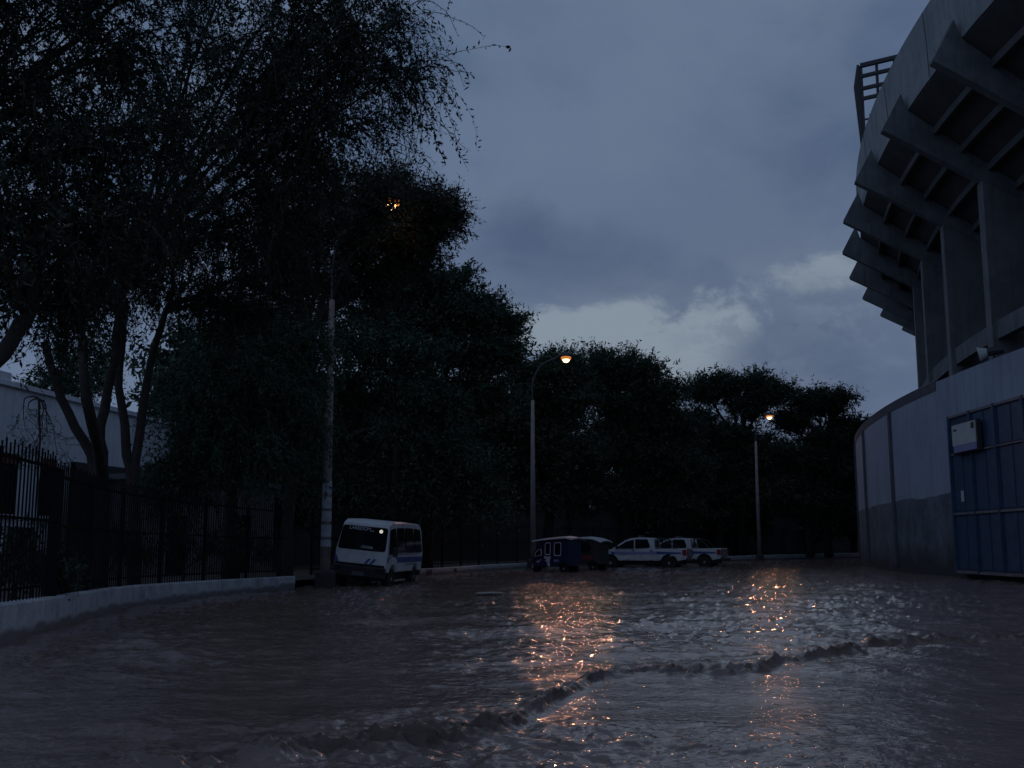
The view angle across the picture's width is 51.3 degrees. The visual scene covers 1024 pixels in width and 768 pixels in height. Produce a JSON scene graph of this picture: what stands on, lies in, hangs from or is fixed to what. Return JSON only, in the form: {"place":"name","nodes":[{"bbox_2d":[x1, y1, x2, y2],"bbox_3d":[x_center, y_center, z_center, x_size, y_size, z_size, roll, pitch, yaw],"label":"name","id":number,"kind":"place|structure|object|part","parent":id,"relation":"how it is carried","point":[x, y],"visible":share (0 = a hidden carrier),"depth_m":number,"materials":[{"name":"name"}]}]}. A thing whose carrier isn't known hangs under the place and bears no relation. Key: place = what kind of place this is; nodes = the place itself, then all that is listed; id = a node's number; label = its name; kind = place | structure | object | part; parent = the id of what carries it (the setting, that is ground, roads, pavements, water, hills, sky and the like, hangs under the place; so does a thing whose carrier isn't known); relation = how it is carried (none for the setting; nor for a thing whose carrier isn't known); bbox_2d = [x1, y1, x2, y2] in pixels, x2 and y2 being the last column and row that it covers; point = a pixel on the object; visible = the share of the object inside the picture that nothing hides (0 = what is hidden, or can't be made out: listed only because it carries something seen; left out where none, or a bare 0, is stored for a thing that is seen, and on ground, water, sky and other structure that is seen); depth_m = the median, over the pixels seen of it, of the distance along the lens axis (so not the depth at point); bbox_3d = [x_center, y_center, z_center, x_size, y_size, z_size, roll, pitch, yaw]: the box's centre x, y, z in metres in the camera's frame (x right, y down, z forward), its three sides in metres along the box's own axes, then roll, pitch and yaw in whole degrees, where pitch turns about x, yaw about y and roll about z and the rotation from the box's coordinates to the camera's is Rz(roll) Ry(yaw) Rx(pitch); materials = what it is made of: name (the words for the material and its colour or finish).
{"place":"outdoors","nodes":[
{"label":"outdoors","id":0,"kind":"place"},
{"bbox_2d":[1,555,730,601],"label":"ground","id":1,"kind":"structure","parent":0,"point":[301,572],"depth_m":35.31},
{"bbox_2d":[0,513,92,600],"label":"shrub","id":2,"kind":"object","parent":1,"relation":"on","point":[66,573],"visible":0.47,"depth_m":16.12,"materials":[{"name":"green plant"}]},
{"bbox_2d":[3,385,97,597],"bbox_3d":[-7.720,1.788,17.445,1.637,3.666,1.489,7,-11,-38],"label":"sapling","id":3,"kind":"object","parent":1,"relation":"on","point":[39,420],"visible":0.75,"depth_m":17.58,"materials":[{"name":"green plant"}]},
{"bbox_2d":[21,539,104,592],"bbox_3d":[-7.805,3.198,18.144,1.107,1.428,1.672,-4,-10,27],"label":"shrub","id":4,"kind":"object","parent":1,"relation":"on","point":[61,568],"visible":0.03,"depth_m":18.03,"materials":[{"name":"green plant"}]},
{"bbox_2d":[12,333,133,404],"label":"tree","id":5,"kind":"object","parent":1,"relation":"on","point":[74,386],"visible":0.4,"depth_m":52.24,"materials":[{"name":"green plant"}]},
{"bbox_2d":[0,370,184,575],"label":"long building","id":6,"kind":"structure","parent":1,"relation":"on","point":[12,396],"depth_m":35.52,"materials":[{"name":"white paint"}]},
{"bbox_2d":[0,453,19,515],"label":"window","id":7,"kind":"structure","parent":6,"relation":"in","point":[7,462],"depth_m":33.49,"materials":[{"name":"black"}]},
{"bbox_2d":[7,527,32,557],"bbox_3d":[-15.684,5.058,34.008,0.029,0.970,1.350,-1,-9,8],"label":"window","id":8,"kind":"structure","parent":6,"relation":"in","point":[11,527],"depth_m":34.12,"materials":[{"name":"black glass"}]},
{"bbox_2d":[36,458,57,518],"bbox_3d":[-15.505,3.496,35.622,0.098,2.000,0.940,-1,-9,8],"label":"window","id":9,"kind":"structure","parent":6,"relation":"in","point":[43,458],"depth_m":35.45,"materials":[{"name":"black glass"}]},
{"bbox_2d":[0,0,311,397],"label":"mesquite tree","id":10,"kind":"object","parent":1,"relation":"on","point":[30,286],"visible":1,"depth_m":14.06,"materials":[{"name":"green plant"}]},
{"bbox_2d":[1,174,355,584],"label":"mesquite tree","id":11,"kind":"object","parent":1,"relation":"on","point":[131,462],"visible":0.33,"depth_m":22.69,"materials":[{"name":"green plant"}]},
{"bbox_2d":[124,311,346,549],"bbox_3d":[-12.418,2.371,47.268,10.872,11.496,7.859,0,-9,0],"label":"background tree","id":12,"kind":"object","parent":1,"relation":"on","point":[164,356],"visible":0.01,"depth_m":46.29,"materials":[{"name":"green plant"}]},
{"bbox_2d":[113,290,363,578],"bbox_3d":[-7.043,1.213,27.968,5.619,7.989,6.699,-5,-10,32],"label":"pepper tree","id":13,"kind":"object","parent":1,"relation":"on","point":[234,443],"visible":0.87,"depth_m":27.25,"materials":[{"name":"green plant"}]},
{"bbox_2d":[4,0,510,588],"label":"mesquite tree","id":14,"kind":"object","parent":1,"relation":"on","point":[290,72],"visible":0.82,"depth_m":18.61,"materials":[{"name":"green plant"}]},
{"bbox_2d":[194,140,487,576],"bbox_3d":[-5.231,-1.097,31.807,8.961,13.665,6.008,0,-9,0],"label":"tree","id":15,"kind":"object","parent":1,"relation":"on","point":[399,244],"visible":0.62,"depth_m":32.30,"materials":[{"name":"green plant"}]},
{"bbox_2d":[308,359,413,520],"bbox_3d":[-9.307,4.058,59.185,10.273,11.698,8.834,-4,-10,26],"label":"background tree","id":16,"kind":"object","parent":1,"relation":"on","point":[381,396],"visible":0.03,"depth_m":57.62,"materials":[{"name":"green plant"}]},
{"bbox_2d":[271,303,528,547],"bbox_3d":[-4.948,1.908,42.599,11.314,10.967,6.159,0,-9,0],"label":"pepper tree","id":17,"kind":"object","parent":1,"relation":"on","point":[423,454],"visible":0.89,"depth_m":41.83,"materials":[{"name":"green plant"}]},
{"bbox_2d":[336,254,540,567],"bbox_3d":[-3.433,1.073,46.516,9.572,13.770,6.370,0,-9,0],"label":"acacia tree","id":18,"kind":"object","parent":1,"relation":"on","point":[457,311],"visible":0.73,"depth_m":45.81,"materials":[{"name":"green plant"}]},
{"bbox_2d":[66,462,860,568],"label":"perimeter wall","id":19,"kind":"structure","parent":1,"relation":"on","point":[301,551],"depth_m":73.23,"materials":[{"name":"grey concrete"}]},
{"bbox_2d":[453,336,641,537],"bbox_3d":[1.674,3.732,62.251,11.452,13.188,7.960,1,-9,-10],"label":"acacia tree","id":20,"kind":"object","parent":1,"relation":"on","point":[555,392],"visible":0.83,"depth_m":61.12,"materials":[{"name":"green plant"}]},
{"bbox_2d":[529,407,607,533],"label":"background tree","id":21,"kind":"object","parent":1,"relation":"on","point":[577,421],"visible":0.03,"depth_m":79.97,"materials":[{"name":"green plant"}]},
{"bbox_2d":[586,406,694,541],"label":"background tree","id":22,"kind":"object","parent":1,"relation":"on","point":[640,524],"visible":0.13,"depth_m":85.17,"materials":[{"name":"green plant"}]},
{"bbox_2d":[570,336,725,541],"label":"acacia tree","id":23,"kind":"object","parent":1,"relation":"on","point":[647,395],"visible":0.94,"depth_m":65.13,"materials":[{"name":"green plant"}]},
{"bbox_2d":[687,415,789,555],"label":"background tree","id":24,"kind":"object","parent":1,"relation":"on","point":[751,523],"visible":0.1,"depth_m":97.16,"materials":[{"name":"green plant"}]},
{"bbox_2d":[671,362,814,555],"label":"acacia tree","id":25,"kind":"object","parent":1,"relation":"on","point":[761,395],"visible":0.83,"depth_m":89.33,"materials":[{"name":"green plant"}]},
{"bbox_2d":[762,431,833,544],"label":"background tree","id":26,"kind":"object","parent":1,"relation":"on","point":[787,444],"visible":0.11,"depth_m":111.13,"materials":[{"name":"green plant"}]},
{"bbox_2d":[761,374,871,557],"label":"acacia tree","id":27,"kind":"object","parent":1,"relation":"on","point":[820,461],"visible":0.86,"depth_m":91.29,"materials":[{"name":"green plant"}]},
{"bbox_2d":[790,441,859,552],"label":"background tree","id":28,"kind":"object","parent":1,"relation":"on","point":[836,529],"visible":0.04,"depth_m":103.00,"materials":[{"name":"green plant"}]},
{"bbox_3d":[-13.057,5.337,39.787,5.400,3.500,7.200,-4,-9,25],"label":"outbuilding","id":29,"kind":"object","parent":1,"relation":"on","visible":0},
{"bbox_2d":[166,515,186,573],"bbox_3d":[-11.597,5.558,36.889,0.037,2.000,0.900,-4,-9,25],"label":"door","id":30,"kind":"structure","parent":29,"relation":"in","point":[173,515],"depth_m":36.75,"materials":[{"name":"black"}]},
{"bbox_2d":[237,515,251,570],"bbox_3d":[-10.222,5.947,39.808,0.037,2.100,1.400,-4,-9,25],"label":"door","id":31,"kind":"structure","parent":29,"relation":"in","point":[240,568],"depth_m":40.07,"materials":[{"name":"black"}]},
{"bbox_2d":[0,0,929,473],"label":"sky","id":32,"kind":"structure","parent":0,"point":[676,177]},
{"bbox_2d":[0,558,1023,767],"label":"flood water","id":33,"kind":"structure","parent":0,"point":[825,663],"depth_m":10.14,"materials":[{"name":"liquid"}]},
{"bbox_2d":[314,191,401,588],"bbox_3d":[-4.421,0.145,30.924,2.310,11.927,0.574,0,-9,0],"label":"street lamp","id":34,"kind":"object","parent":33,"relation":"in","point":[325,576],"visible":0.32,"depth_m":30.32,"materials":[{"name":"metal"}]},
{"bbox_2d":[331,518,422,585],"bbox_3d":[-4.167,5.361,33.858,2.140,2.055,4.615,4,-8,9],"label":"white van","id":35,"kind":"object","parent":33,"relation":"on","point":[387,553],"visible":0.96,"depth_m":31.94,"materials":[{"name":"paint"}]},
{"bbox_3d":[-3.582,4.759,32.232,0.030,0.791,0.812,-2,-9,11],"label":"side window","id":36,"kind":"part","parent":35,"relation":"part of","materials":[{"name":"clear glass"}]},
{"bbox_3d":[-3.434,4.855,33.136,0.035,0.765,1.014,-1,-9,8],"label":"side window","id":37,"kind":"part","parent":35,"relation":"part of","materials":[{"name":"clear glass"}]},
{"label":"side window","id":38,"kind":"part","parent":35,"relation":"part of","materials":[{"name":"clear glass"}]},
{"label":"side window","id":39,"kind":"part","parent":35,"relation":"part of","materials":[{"name":"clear glass"}]},
{"bbox_2d":[474,592,504,595],"bbox_3d":[-0.537,5.058,25.734,0.774,0.098,0.260,0,-9,0],"label":"floating debris","id":40,"kind":"object","parent":33,"relation":"on","point":[488,593],"visible":0.96,"depth_m":25.65,"materials":[{"name":"brown plastic"}]},
{"bbox_2d":[532,536,584,571],"bbox_3d":[1.994,7.835,48.903,2.401,1.717,1.368,-5,-10,30],"label":"mototaxi","id":41,"kind":"object","parent":33,"relation":"on","point":[564,553],"visible":0.94,"depth_m":48.38,"materials":[{"name":"blue metal"}]},
{"bbox_2d":[535,549,541,556],"bbox_3d":[1.190,7.705,48.741,0.050,0.355,0.488,8,-11,-41],"label":"side window","id":42,"kind":"structure","parent":41,"relation":"in","point":[539,552],"depth_m":48.71,"materials":[{"name":"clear glass"}]},
{"bbox_2d":[545,542,550,554],"bbox_3d":[1.622,7.482,48.462,0.288,0.577,0.056,-5,-10,30],"label":"side window","id":43,"kind":"structure","parent":41,"relation":"in","point":[547,545],"depth_m":48.46,"materials":[{"name":"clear glass"}]},
{"bbox_2d":[554,542,560,555],"bbox_3d":[2.058,7.461,48.212,0.360,0.621,0.056,-5,-10,30],"label":"side window","id":44,"kind":"structure","parent":41,"relation":"in","point":[557,545],"depth_m":48.22,"materials":[{"name":"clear glass"}]},
{"bbox_2d":[573,537,612,569],"bbox_3d":[3.575,8.355,52.359,2.419,1.717,1.368,-5,-10,30],"label":"mototaxi","id":45,"kind":"object","parent":33,"relation":"on","point":[594,551],"visible":0.57,"depth_m":51.65,"materials":[{"name":"metal"}]},
{"bbox_2d":[580,542,591,553],"bbox_3d":[3.527,7.952,51.740,0.789,0.580,0.057,-5,-10,30],"label":"side window","id":46,"kind":"structure","parent":45,"relation":"in","point":[586,547],"depth_m":51.70,"materials":[{"name":"black glass"}]},
{"bbox_2d":[606,536,694,567],"bbox_3d":[7.257,9.322,58.953,5.480,1.870,2.200,-3,-9,19],"label":"pickup truck","id":47,"kind":"object","parent":33,"relation":"on","point":[641,550],"visible":0.87,"depth_m":58.16,"materials":[{"name":"white paint"}]},
{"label":"side window","id":48,"kind":"part","parent":47,"relation":"part of","materials":[{"name":"black glass"}]},
{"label":"side window","id":49,"kind":"part","parent":47,"relation":"part of","materials":[{"name":"black glass"}]},
{"bbox_2d":[645,536,730,565],"bbox_3d":[9.927,9.870,62.591,5.480,1.870,2.200,-4,-9,24],"label":"pickup truck","id":50,"kind":"object","parent":33,"relation":"on","point":[716,556],"visible":0.52,"depth_m":61.52,"materials":[{"name":"white metal"}]},
{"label":"side window","id":51,"kind":"part","parent":50,"relation":"part of","materials":[{"name":"black glass"}]},
{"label":"side window","id":52,"kind":"part","parent":50,"relation":"part of","materials":[{"name":"black glass"}]},
{"bbox_2d":[755,412,773,560],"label":"street lamp","id":53,"kind":"object","parent":33,"relation":"in","point":[759,555],"visible":0.98,"depth_m":82.45,"materials":[{"name":"metal"}]},
{"label":"street bed","id":54,"kind":"structure","parent":0,"visible":0},
{"bbox_2d":[0,576,294,643],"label":"wall","id":55,"kind":"structure","parent":54,"relation":"on","point":[20,619],"depth_m":18.74,"materials":[{"name":"grey concrete"}]},
{"bbox_2d":[0,437,59,602],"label":"iron fence","id":56,"kind":"object","parent":55,"relation":"on","point":[25,518],"visible":1,"depth_m":14.53,"materials":[{"name":"black metal"}]},
{"bbox_2d":[45,461,285,595],"bbox_3d":[-7.023,3.233,22.744,0.997,2.119,14.058,0,-9,2],"label":"iron fence","id":57,"kind":"object","parent":55,"relation":"on","point":[61,496],"visible":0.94,"depth_m":20.57,"materials":[{"name":"black metal"}]},
{"bbox_2d":[335,563,526,583],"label":"curb","id":58,"kind":"structure","parent":54,"relation":"on","point":[449,570],"depth_m":46.69,"materials":[{"name":"grey paint"}]},
{"bbox_2d":[310,505,539,574],"bbox_3d":[-2.611,6.604,44.600,0.835,2.110,27.081,-2,-9,16],"label":"iron fence","id":59,"kind":"object","parent":58,"relation":"on","point":[461,541],"visible":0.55,"depth_m":44.97,"materials":[{"name":"black metal"}]},
{"bbox_2d":[527,352,571,568],"bbox_3d":[1.985,4.026,55.520,2.407,11.580,0.593,0,-9,0],"label":"street lamp","id":60,"kind":"object","parent":54,"relation":"on","point":[566,357],"visible":0.94,"depth_m":55.30,"materials":[{"name":"metal"}]},
{"bbox_2d":[546,553,858,566],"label":"wall","id":61,"kind":"structure","parent":54,"relation":"on","point":[791,556],"depth_m":88.74,"materials":[{"name":"grey concrete"}]},
{"bbox_2d":[842,0,1023,581],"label":"stadium","id":62,"kind":"object","parent":54,"relation":"on","point":[934,216],"visible":0.96,"depth_m":47.24,"materials":[{"name":"paint"}]},
{"bbox_2d":[854,54,896,144],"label":"lattice mast","id":63,"kind":"object","parent":62,"relation":"on","point":[860,97],"visible":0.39,"depth_m":65.15,"materials":[{"name":"grey metal"}]},
{"bbox_2d":[951,418,982,454],"bbox_3d":[16.201,1.892,38.065,0.204,1.080,2.145,0,-9,1],"label":"sign board","id":64,"kind":"object","parent":62,"relation":"attached to","point":[966,436],"visible":1,"depth_m":37.73,"materials":[{"name":"white"}]},
{"bbox_2d":[977,346,1003,360],"bbox_3d":[16.934,-1.073,37.755,0.872,0.482,0.484,-4,-9,24],"label":"wall floodlight","id":65,"kind":"object","parent":62,"relation":"on","point":[983,353],"depth_m":37.66,"materials":[{"name":"grey metal"}]}
]}

